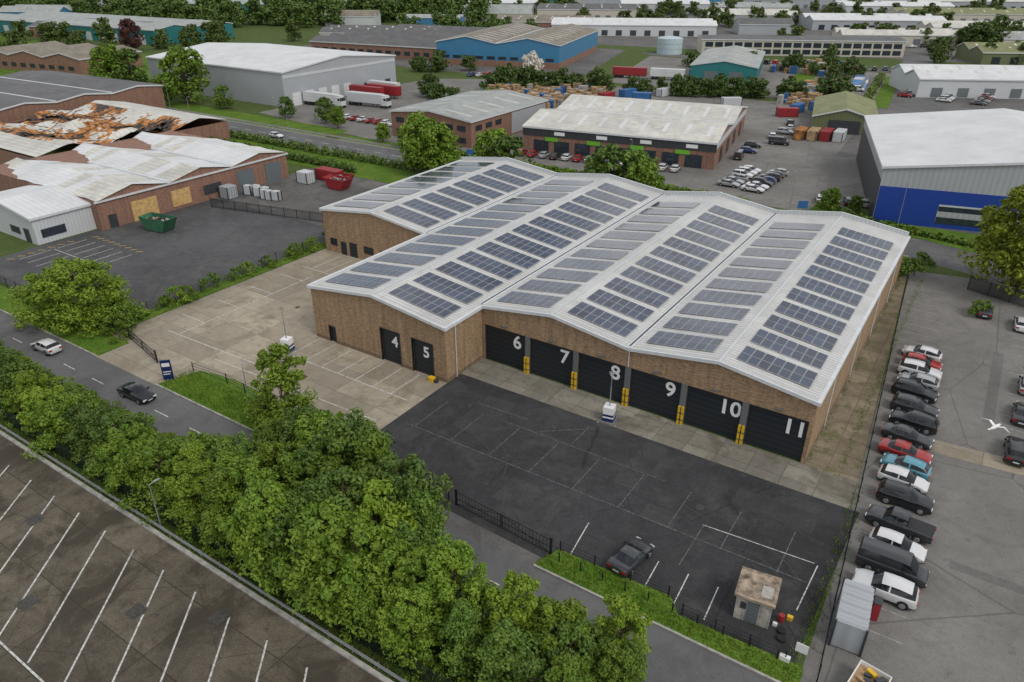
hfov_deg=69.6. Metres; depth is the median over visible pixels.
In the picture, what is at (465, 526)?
footpath
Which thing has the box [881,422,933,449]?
parked saloon
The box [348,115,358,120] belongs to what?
parked saloon
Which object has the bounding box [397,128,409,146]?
deciduous tree
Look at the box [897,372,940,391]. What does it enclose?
parked car
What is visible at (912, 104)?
road
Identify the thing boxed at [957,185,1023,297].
deciduous tree
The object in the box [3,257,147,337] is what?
round tree
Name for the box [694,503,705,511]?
manhole cover
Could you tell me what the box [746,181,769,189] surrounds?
parked saloon
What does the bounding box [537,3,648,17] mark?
industrial unit
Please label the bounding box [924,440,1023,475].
concrete strip
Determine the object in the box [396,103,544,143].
doors and windows
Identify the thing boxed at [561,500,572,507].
manhole cover
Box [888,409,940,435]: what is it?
parked suv
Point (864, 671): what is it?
flatbed truck
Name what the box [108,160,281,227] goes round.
doors and boards
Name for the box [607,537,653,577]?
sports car
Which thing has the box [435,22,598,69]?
blue factory
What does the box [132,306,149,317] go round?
hedge shrub
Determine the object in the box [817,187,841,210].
deciduous tree
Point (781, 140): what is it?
parked van
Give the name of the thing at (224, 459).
deciduous tree
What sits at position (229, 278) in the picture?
boundary fence
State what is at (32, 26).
industrial unit
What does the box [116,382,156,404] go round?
parked saloon
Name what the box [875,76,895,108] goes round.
grass verge
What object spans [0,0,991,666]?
ground
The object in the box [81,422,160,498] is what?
deciduous tree
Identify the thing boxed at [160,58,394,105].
doors and windows
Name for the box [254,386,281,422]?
deciduous tree
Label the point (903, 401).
parked suv
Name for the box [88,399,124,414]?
deciduous tree
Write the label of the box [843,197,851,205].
parked car
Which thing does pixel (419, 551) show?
deciduous tree
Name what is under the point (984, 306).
shrub
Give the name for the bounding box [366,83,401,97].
lorry trailer
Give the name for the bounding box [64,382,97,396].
deciduous tree
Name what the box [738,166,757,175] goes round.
parked suv
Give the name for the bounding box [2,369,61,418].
deciduous tree
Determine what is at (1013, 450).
parked suv
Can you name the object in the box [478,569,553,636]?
deciduous tree
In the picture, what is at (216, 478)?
deciduous tree
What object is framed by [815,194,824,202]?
parked car
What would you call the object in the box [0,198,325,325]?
asphalt yard
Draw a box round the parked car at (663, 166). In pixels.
[658,163,668,170]
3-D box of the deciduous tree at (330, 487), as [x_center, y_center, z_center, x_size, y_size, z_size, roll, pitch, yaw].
[-12.570,13.933,54.723,8.527,10.454,7.850,-3,28,-6]
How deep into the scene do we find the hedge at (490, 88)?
249.19 m
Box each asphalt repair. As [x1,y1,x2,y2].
[204,607,231,627]
[391,425,421,443]
[613,442,668,490]
[640,503,678,528]
[949,560,1023,594]
[982,352,1003,423]
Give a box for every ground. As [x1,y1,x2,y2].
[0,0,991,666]
[0,418,486,681]
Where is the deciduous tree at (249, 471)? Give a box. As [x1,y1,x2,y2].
[214,455,283,563]
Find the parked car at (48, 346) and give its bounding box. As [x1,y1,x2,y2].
[30,338,62,355]
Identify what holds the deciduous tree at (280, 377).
on the grass verge at (221, 381)
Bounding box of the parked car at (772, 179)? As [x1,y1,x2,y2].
[764,176,776,183]
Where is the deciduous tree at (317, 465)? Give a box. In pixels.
[290,451,349,492]
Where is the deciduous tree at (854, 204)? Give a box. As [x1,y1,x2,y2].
[847,195,865,211]
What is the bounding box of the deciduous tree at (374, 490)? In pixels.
[351,477,416,573]
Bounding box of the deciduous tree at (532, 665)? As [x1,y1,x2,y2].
[482,634,575,681]
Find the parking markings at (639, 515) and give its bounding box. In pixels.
[407,401,817,619]
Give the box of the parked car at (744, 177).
[729,173,748,180]
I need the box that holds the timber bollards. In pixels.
[558,552,779,658]
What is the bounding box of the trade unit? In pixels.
[522,94,747,169]
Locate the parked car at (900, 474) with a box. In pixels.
[876,463,929,494]
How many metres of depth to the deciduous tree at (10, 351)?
85.65 m
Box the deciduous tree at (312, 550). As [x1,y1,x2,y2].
[269,498,363,627]
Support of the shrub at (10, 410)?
on the undergrowth ground at (361, 648)
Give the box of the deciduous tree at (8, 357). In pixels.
[0,349,19,384]
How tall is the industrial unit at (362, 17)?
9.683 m
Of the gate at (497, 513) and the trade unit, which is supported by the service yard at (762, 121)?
the trade unit
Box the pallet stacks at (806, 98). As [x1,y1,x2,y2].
[776,77,843,106]
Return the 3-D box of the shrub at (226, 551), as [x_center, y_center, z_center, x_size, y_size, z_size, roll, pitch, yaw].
[-21.908,16.593,58.481,2.669,2.194,3.034,-20,34,-33]
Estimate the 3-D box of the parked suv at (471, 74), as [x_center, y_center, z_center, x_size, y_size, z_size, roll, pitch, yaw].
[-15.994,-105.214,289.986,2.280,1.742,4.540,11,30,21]
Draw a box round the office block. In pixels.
[389,90,548,147]
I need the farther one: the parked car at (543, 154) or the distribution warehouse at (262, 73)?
the distribution warehouse at (262, 73)
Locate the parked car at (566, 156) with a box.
[561,153,572,160]
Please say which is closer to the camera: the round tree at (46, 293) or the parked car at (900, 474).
the parked car at (900, 474)
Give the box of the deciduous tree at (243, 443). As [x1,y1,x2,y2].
[200,431,259,487]
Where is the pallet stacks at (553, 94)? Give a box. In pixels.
[448,77,611,108]
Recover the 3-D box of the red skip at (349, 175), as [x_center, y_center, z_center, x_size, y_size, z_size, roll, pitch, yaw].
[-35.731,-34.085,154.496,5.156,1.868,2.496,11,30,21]
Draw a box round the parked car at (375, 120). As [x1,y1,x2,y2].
[372,118,383,123]
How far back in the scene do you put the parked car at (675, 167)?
162.41 m
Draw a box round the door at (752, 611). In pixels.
[740,601,759,624]
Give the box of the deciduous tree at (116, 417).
[83,408,155,482]
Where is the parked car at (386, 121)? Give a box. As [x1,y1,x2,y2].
[380,119,390,125]
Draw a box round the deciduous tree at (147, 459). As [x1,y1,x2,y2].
[109,438,186,526]
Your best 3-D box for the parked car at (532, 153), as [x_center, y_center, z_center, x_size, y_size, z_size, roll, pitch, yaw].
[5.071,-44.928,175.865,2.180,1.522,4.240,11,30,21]
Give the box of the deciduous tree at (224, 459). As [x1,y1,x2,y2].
[211,446,248,491]
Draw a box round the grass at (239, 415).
[161,368,796,681]
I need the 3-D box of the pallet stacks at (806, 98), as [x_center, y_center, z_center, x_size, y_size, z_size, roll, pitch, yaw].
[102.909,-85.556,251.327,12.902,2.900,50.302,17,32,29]
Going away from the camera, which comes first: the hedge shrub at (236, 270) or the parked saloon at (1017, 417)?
the parked saloon at (1017, 417)
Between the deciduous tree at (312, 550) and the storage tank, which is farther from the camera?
the storage tank
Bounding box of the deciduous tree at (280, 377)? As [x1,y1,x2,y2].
[237,342,318,439]
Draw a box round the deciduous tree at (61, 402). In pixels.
[19,391,98,462]
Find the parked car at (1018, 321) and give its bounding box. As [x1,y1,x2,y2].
[1013,316,1023,331]
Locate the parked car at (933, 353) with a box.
[902,345,943,361]
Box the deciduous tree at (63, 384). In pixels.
[18,375,75,411]
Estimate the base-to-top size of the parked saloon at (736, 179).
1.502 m
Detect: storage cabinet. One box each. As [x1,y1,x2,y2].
[242,184,252,195]
[252,185,261,196]
[259,188,266,198]
[263,189,271,200]
[271,189,282,201]
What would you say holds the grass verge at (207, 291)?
on the ground at (268, 32)
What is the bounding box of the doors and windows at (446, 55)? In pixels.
[444,54,553,61]
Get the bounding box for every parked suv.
[467,72,475,76]
[731,169,753,178]
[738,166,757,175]
[750,176,773,186]
[759,172,781,180]
[776,127,793,134]
[786,119,794,125]
[852,568,919,610]
[875,479,934,515]
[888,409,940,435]
[889,392,939,416]
[890,377,938,403]
[897,91,911,97]
[897,358,942,380]
[938,95,953,100]
[980,93,995,98]
[1003,435,1023,466]
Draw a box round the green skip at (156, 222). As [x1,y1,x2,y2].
[138,212,176,232]
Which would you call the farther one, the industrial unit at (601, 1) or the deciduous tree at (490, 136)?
the industrial unit at (601, 1)
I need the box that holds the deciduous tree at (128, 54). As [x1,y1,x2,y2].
[108,47,149,82]
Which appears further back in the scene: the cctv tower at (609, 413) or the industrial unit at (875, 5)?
the industrial unit at (875, 5)
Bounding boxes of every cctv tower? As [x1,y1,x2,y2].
[279,306,298,354]
[597,370,620,426]
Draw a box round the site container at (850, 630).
[828,576,875,657]
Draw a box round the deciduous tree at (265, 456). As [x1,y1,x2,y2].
[251,439,293,481]
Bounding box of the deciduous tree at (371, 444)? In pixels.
[349,428,410,516]
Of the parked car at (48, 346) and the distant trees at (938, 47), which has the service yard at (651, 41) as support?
the distant trees at (938, 47)
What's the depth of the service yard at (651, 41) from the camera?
408.68 m
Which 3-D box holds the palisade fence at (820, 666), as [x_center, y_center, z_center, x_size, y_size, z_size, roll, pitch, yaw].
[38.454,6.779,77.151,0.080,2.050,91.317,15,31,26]
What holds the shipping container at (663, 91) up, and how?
on the service yard at (762, 121)
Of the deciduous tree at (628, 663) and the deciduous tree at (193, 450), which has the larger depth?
the deciduous tree at (193, 450)
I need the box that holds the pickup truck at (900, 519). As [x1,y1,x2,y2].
[864,504,936,543]
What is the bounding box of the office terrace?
[697,35,907,56]
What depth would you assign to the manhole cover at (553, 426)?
75.42 m
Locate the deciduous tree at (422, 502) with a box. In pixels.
[404,489,447,546]
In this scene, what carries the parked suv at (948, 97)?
on the service yard at (850, 147)
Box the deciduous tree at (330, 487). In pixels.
[286,465,396,589]
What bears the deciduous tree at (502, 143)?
on the grass verge at (373, 171)
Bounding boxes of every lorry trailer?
[302,90,338,105]
[346,91,383,106]
[349,84,384,94]
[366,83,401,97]
[367,80,399,85]
[612,66,646,77]
[650,68,685,79]
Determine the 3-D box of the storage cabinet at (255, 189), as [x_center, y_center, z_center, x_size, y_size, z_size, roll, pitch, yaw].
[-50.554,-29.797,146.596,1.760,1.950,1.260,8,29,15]
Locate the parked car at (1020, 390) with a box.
[1017,374,1023,393]
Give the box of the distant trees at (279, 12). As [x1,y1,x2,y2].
[0,0,537,27]
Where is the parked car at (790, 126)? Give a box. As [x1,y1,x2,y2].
[787,124,794,130]
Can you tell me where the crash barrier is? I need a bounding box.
[0,424,406,681]
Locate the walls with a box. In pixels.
[856,127,1022,235]
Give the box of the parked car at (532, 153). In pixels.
[527,150,538,157]
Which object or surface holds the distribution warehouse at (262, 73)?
on the ground at (268, 32)
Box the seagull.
[983,418,1009,432]
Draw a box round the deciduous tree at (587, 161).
[583,156,593,169]
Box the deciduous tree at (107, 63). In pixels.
[87,44,129,79]
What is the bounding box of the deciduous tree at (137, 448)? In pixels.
[103,435,172,514]
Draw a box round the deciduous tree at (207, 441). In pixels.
[154,430,234,497]
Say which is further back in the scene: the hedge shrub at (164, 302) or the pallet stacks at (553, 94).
the pallet stacks at (553, 94)
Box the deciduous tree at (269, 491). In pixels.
[223,477,301,596]
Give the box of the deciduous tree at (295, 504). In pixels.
[257,478,327,602]
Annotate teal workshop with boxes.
[690,45,765,83]
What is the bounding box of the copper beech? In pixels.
[117,18,144,48]
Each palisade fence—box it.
[0,406,452,681]
[816,270,909,681]
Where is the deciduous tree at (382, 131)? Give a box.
[375,122,391,141]
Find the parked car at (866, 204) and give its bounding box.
[858,198,868,207]
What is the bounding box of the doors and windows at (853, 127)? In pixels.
[827,120,860,134]
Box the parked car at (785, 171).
[768,168,788,175]
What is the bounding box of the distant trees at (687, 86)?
[408,49,866,99]
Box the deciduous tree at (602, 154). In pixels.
[584,143,626,178]
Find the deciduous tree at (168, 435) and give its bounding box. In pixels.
[156,431,180,439]
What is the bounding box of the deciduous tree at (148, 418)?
[122,412,157,430]
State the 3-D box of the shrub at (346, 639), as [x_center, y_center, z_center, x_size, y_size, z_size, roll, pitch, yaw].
[-10.886,20.125,52.128,1.879,1.842,2.880,18,33,30]
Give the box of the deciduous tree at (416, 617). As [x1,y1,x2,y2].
[375,580,444,665]
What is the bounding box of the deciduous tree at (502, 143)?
[485,134,534,164]
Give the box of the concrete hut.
[733,566,781,628]
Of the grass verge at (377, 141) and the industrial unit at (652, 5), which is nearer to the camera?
the grass verge at (377, 141)
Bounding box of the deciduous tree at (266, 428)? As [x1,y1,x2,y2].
[247,417,290,467]
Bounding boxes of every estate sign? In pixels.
[159,359,173,380]
[466,149,473,154]
[797,201,808,207]
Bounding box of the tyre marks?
[473,401,799,580]
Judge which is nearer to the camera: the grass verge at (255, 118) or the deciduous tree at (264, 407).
the deciduous tree at (264, 407)
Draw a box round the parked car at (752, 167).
[744,165,761,172]
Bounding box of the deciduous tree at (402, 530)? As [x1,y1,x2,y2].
[388,517,424,585]
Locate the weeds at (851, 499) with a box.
[790,279,899,654]
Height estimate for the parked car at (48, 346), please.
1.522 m
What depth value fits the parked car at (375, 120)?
208.12 m
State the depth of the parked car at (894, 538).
59.08 m
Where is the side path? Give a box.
[805,276,906,481]
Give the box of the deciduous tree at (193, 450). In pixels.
[172,439,215,511]
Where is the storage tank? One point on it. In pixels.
(670, 45)
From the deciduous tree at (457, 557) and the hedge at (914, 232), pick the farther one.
the hedge at (914, 232)
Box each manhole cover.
[14,593,41,612]
[22,512,46,526]
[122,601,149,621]
[548,424,558,429]
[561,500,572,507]
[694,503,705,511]
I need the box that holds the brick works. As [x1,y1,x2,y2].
[309,24,488,60]
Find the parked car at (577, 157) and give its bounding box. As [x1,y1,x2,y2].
[572,154,583,161]
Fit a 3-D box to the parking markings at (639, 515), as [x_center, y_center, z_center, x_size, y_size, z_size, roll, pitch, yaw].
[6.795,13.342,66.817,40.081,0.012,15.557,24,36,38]
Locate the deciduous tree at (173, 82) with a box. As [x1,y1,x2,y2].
[153,45,212,103]
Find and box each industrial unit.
[0,4,77,13]
[0,10,233,44]
[28,18,201,36]
[187,0,264,11]
[319,25,440,35]
[324,10,380,26]
[397,14,464,24]
[462,4,533,20]
[469,0,542,12]
[497,15,592,27]
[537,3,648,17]
[551,17,717,36]
[572,0,619,3]
[619,0,709,13]
[701,8,797,24]
[710,2,793,8]
[722,0,832,8]
[733,18,794,34]
[798,13,947,29]
[831,27,958,45]
[832,0,954,12]
[887,7,1023,20]
[889,64,1023,98]
[894,0,1023,7]
[916,20,1023,29]
[955,42,1023,64]
[1000,31,1023,42]
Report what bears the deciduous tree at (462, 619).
on the undergrowth ground at (361, 648)
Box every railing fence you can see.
[191,362,449,499]
[560,541,787,656]
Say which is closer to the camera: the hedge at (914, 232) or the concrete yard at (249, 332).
the concrete yard at (249, 332)
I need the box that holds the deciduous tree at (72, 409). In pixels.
[53,400,101,454]
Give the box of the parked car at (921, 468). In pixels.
[880,453,932,480]
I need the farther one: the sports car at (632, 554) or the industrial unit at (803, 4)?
the industrial unit at (803, 4)
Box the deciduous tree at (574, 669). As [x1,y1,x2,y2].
[539,653,605,681]
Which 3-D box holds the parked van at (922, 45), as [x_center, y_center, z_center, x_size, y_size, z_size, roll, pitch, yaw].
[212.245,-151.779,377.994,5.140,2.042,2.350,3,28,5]
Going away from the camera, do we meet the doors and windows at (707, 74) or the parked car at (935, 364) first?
the parked car at (935, 364)
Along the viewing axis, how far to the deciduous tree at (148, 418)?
72.41 m
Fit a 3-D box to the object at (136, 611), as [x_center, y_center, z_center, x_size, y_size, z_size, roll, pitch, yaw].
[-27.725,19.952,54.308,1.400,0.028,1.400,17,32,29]
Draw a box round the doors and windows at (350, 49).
[314,46,434,56]
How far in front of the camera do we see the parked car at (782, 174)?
158.04 m
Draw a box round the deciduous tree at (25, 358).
[15,356,38,364]
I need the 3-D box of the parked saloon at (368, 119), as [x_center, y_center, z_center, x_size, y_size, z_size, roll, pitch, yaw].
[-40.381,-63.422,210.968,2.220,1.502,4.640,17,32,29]
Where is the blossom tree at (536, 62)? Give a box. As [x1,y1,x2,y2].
[521,50,543,70]
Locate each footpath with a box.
[166,107,460,158]
[437,509,539,565]
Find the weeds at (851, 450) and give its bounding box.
[797,278,923,654]
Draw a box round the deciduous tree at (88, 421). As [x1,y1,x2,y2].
[63,406,126,464]
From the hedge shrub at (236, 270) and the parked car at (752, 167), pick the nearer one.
the hedge shrub at (236, 270)
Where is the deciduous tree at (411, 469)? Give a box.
[349,451,456,546]
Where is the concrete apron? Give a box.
[461,358,857,508]
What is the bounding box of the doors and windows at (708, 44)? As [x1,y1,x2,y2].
[705,42,902,55]
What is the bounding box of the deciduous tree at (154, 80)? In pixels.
[150,76,169,97]
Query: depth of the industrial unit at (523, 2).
600.37 m
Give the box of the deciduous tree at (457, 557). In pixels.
[413,533,497,650]
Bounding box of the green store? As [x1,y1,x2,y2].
[811,91,877,134]
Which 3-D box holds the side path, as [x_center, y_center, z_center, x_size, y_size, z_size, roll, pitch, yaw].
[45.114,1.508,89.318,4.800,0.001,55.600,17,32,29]
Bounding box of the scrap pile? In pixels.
[772,613,793,643]
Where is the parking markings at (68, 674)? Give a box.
[0,465,307,681]
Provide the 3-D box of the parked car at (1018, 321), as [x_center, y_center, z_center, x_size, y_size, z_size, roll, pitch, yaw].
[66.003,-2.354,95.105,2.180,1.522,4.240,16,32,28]
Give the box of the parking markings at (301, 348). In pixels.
[168,256,418,420]
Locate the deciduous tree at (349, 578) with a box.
[313,507,397,636]
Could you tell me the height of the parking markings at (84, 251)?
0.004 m
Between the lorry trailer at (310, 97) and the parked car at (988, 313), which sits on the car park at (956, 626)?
the parked car at (988, 313)
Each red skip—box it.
[323,174,352,190]
[328,172,354,181]
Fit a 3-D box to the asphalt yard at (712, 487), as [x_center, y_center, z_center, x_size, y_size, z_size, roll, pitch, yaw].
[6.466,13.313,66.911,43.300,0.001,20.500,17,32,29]
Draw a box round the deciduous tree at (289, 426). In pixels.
[264,405,341,464]
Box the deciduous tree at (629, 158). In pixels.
[609,148,659,183]
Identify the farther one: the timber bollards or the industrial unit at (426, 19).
the industrial unit at (426, 19)
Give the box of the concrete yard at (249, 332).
[97,248,482,429]
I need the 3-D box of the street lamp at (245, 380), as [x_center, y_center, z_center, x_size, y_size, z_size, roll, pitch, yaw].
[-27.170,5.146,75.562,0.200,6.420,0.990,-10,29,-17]
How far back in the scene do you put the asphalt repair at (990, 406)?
82.12 m
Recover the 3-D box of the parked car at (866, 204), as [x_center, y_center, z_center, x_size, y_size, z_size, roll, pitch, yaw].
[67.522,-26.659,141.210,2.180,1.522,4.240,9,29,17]
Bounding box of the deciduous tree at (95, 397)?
[77,389,116,408]
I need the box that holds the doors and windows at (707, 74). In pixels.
[703,71,742,83]
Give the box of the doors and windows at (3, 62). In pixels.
[2,61,73,70]
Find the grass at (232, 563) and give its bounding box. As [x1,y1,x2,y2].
[0,417,484,681]
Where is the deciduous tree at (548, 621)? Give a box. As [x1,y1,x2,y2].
[514,595,596,672]
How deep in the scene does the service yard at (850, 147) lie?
231.38 m
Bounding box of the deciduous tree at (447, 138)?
[413,122,461,169]
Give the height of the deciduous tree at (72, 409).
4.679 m
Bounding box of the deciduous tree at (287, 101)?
[276,96,296,117]
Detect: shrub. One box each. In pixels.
[4,405,21,426]
[25,427,46,441]
[33,431,60,451]
[98,295,135,326]
[99,311,137,344]
[103,303,144,335]
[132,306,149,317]
[155,294,174,308]
[160,285,192,305]
[174,285,200,303]
[176,521,194,537]
[181,518,201,542]
[197,272,221,289]
[198,528,220,556]
[216,538,241,571]
[222,267,241,279]
[237,261,259,278]
[258,254,276,267]
[283,247,299,260]
[286,241,303,257]
[299,596,316,611]
[301,236,322,249]
[301,243,314,252]
[339,617,371,642]
[399,649,431,681]
[417,655,448,679]
[451,677,471,681]
[479,609,492,636]
[899,260,924,276]
[901,251,936,275]
[967,299,994,314]
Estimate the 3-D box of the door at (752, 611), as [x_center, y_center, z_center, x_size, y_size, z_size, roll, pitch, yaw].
[17.032,19.494,52.977,1.300,1.900,0.060,13,31,23]
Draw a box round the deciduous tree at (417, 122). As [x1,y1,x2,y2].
[398,110,444,171]
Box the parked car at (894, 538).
[868,526,926,563]
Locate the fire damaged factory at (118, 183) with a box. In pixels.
[0,100,288,230]
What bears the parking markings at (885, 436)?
on the car park at (956, 626)
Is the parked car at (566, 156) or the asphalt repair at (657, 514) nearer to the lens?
the asphalt repair at (657, 514)
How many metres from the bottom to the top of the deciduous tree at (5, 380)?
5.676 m
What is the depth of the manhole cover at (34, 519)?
63.10 m
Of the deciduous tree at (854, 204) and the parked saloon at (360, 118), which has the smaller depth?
the deciduous tree at (854, 204)
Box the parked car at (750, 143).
[744,140,761,147]
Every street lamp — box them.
[149,478,161,525]
[241,362,250,408]
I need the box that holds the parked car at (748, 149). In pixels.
[740,146,757,153]
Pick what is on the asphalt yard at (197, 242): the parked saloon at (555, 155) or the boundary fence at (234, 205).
the boundary fence at (234, 205)
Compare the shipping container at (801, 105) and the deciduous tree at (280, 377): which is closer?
the deciduous tree at (280, 377)
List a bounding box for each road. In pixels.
[0,311,772,681]
[218,119,917,255]
[642,52,890,72]
[903,54,982,254]
[909,239,1023,288]
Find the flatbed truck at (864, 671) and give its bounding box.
[847,659,891,681]
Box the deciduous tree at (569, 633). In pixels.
[533,614,621,681]
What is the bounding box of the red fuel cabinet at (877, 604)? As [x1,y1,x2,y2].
[870,595,882,621]
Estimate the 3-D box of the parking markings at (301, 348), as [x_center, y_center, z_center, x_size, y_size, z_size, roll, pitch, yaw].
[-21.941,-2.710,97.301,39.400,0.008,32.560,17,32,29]
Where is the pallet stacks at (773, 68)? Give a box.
[769,58,842,76]
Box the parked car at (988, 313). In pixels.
[976,303,994,318]
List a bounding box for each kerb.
[0,309,780,681]
[222,119,908,256]
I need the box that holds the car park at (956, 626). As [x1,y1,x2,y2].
[800,271,1023,681]
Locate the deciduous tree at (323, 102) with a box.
[313,97,332,122]
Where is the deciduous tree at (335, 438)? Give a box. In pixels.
[298,407,396,483]
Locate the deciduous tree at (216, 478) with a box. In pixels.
[197,466,243,550]
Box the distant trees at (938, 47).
[0,0,1023,62]
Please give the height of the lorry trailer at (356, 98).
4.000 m
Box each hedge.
[127,126,356,172]
[229,130,428,172]
[460,150,750,200]
[474,82,503,90]
[815,201,1012,251]
[864,71,886,99]
[878,221,921,235]
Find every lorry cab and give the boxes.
[334,95,345,107]
[380,95,391,108]
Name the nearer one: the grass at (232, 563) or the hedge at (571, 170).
the grass at (232, 563)
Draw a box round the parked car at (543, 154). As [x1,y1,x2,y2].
[538,151,549,158]
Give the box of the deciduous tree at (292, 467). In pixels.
[270,447,310,493]
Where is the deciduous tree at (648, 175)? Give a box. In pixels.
[624,162,665,189]
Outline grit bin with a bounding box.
[428,375,438,383]
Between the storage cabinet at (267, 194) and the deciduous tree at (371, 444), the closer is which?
the deciduous tree at (371, 444)
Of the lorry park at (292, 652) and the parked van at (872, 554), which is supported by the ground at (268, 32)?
the lorry park at (292, 652)
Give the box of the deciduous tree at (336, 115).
[325,105,346,127]
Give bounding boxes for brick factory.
[0,41,143,74]
[0,71,165,122]
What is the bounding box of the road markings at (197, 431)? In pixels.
[13,121,915,584]
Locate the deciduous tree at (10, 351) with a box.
[0,346,23,357]
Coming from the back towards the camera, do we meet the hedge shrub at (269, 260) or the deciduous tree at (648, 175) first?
the deciduous tree at (648, 175)
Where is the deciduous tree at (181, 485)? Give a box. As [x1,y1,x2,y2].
[161,459,211,533]
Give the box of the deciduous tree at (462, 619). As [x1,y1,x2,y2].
[438,597,488,679]
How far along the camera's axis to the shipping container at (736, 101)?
232.80 m
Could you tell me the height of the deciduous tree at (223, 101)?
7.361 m
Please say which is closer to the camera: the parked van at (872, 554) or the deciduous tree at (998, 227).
the parked van at (872, 554)
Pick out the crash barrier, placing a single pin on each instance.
(303, 617)
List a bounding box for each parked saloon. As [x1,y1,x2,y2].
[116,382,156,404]
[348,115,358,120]
[356,116,366,121]
[363,117,374,122]
[549,152,561,159]
[717,178,740,187]
[722,176,744,183]
[740,183,764,193]
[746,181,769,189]
[878,438,932,464]
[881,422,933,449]
[935,97,951,102]
[970,100,986,105]
[1010,401,1023,425]
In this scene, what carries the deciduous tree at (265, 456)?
on the undergrowth ground at (361, 648)
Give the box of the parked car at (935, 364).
[901,352,941,370]
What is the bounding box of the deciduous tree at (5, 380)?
[0,360,61,420]
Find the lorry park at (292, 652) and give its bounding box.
[0,435,381,681]
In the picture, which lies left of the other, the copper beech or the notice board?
the copper beech
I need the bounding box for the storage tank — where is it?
[657,35,682,54]
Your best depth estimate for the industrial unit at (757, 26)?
436.32 m
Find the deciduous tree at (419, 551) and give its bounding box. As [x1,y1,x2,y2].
[392,544,463,631]
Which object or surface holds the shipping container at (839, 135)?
on the service yard at (762, 121)
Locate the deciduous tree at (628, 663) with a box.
[585,635,648,681]
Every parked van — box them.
[733,149,744,159]
[768,135,789,145]
[855,85,864,91]
[855,536,929,587]
[919,43,927,47]
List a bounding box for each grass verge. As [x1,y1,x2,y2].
[0,36,150,82]
[0,72,347,136]
[0,285,128,355]
[104,241,326,331]
[119,125,907,278]
[159,371,285,428]
[340,136,668,190]
[535,549,802,681]
[794,73,814,82]
[808,206,1010,254]
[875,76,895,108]
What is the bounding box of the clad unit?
[0,185,96,244]
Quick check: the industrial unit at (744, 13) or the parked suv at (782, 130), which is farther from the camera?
the industrial unit at (744, 13)
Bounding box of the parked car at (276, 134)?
[268,131,283,138]
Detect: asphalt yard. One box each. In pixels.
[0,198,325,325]
[216,168,387,224]
[355,374,858,662]
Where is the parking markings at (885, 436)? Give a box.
[850,294,1023,643]
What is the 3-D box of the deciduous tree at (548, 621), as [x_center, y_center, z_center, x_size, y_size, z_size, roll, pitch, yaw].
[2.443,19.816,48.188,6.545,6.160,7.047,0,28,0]
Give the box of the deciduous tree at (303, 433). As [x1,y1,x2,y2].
[292,409,355,480]
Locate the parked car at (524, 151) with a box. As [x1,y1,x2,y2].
[518,148,528,155]
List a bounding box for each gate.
[126,326,158,362]
[455,488,552,553]
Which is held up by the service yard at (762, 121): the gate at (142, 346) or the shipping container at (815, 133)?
the shipping container at (815, 133)
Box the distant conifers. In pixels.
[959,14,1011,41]
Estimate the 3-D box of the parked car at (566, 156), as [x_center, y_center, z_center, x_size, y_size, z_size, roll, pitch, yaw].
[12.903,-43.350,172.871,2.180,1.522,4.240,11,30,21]
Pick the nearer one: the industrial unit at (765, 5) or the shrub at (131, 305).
the shrub at (131, 305)
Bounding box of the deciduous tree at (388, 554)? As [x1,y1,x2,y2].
[341,532,420,641]
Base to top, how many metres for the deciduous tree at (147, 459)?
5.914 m
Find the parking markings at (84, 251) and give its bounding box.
[22,236,142,268]
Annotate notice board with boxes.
[779,642,808,663]
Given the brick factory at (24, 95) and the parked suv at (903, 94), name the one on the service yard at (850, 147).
the parked suv at (903, 94)
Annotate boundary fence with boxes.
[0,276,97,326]
[108,234,325,327]
[210,198,322,221]
[967,275,1023,306]
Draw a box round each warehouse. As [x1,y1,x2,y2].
[145,42,395,106]
[306,157,910,463]
[856,108,1023,235]
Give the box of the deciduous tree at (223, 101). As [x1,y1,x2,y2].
[211,85,233,108]
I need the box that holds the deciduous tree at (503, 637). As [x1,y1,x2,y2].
[470,618,541,681]
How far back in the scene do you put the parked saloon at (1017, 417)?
75.63 m
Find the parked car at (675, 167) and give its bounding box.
[670,164,680,172]
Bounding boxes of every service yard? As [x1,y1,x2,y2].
[259,79,867,209]
[302,45,624,76]
[598,3,972,62]
[613,56,890,99]
[835,89,1023,157]
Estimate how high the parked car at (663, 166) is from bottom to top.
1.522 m
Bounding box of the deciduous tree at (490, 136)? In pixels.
[468,128,514,158]
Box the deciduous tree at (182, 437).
[154,435,187,480]
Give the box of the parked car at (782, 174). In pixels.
[764,170,785,177]
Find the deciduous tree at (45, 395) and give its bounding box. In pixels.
[16,385,66,432]
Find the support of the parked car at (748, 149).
on the service yard at (762, 121)
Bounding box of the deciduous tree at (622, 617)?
[589,593,652,679]
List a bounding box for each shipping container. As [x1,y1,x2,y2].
[218,183,238,199]
[295,169,315,184]
[315,166,343,180]
[598,91,614,96]
[619,88,636,97]
[632,91,651,98]
[655,87,672,96]
[720,97,742,105]
[775,107,799,116]
[790,102,805,112]
[792,126,808,140]
[805,126,821,140]
[808,101,813,109]
[818,127,834,141]
[831,128,847,142]
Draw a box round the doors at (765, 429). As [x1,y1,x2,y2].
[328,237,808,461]

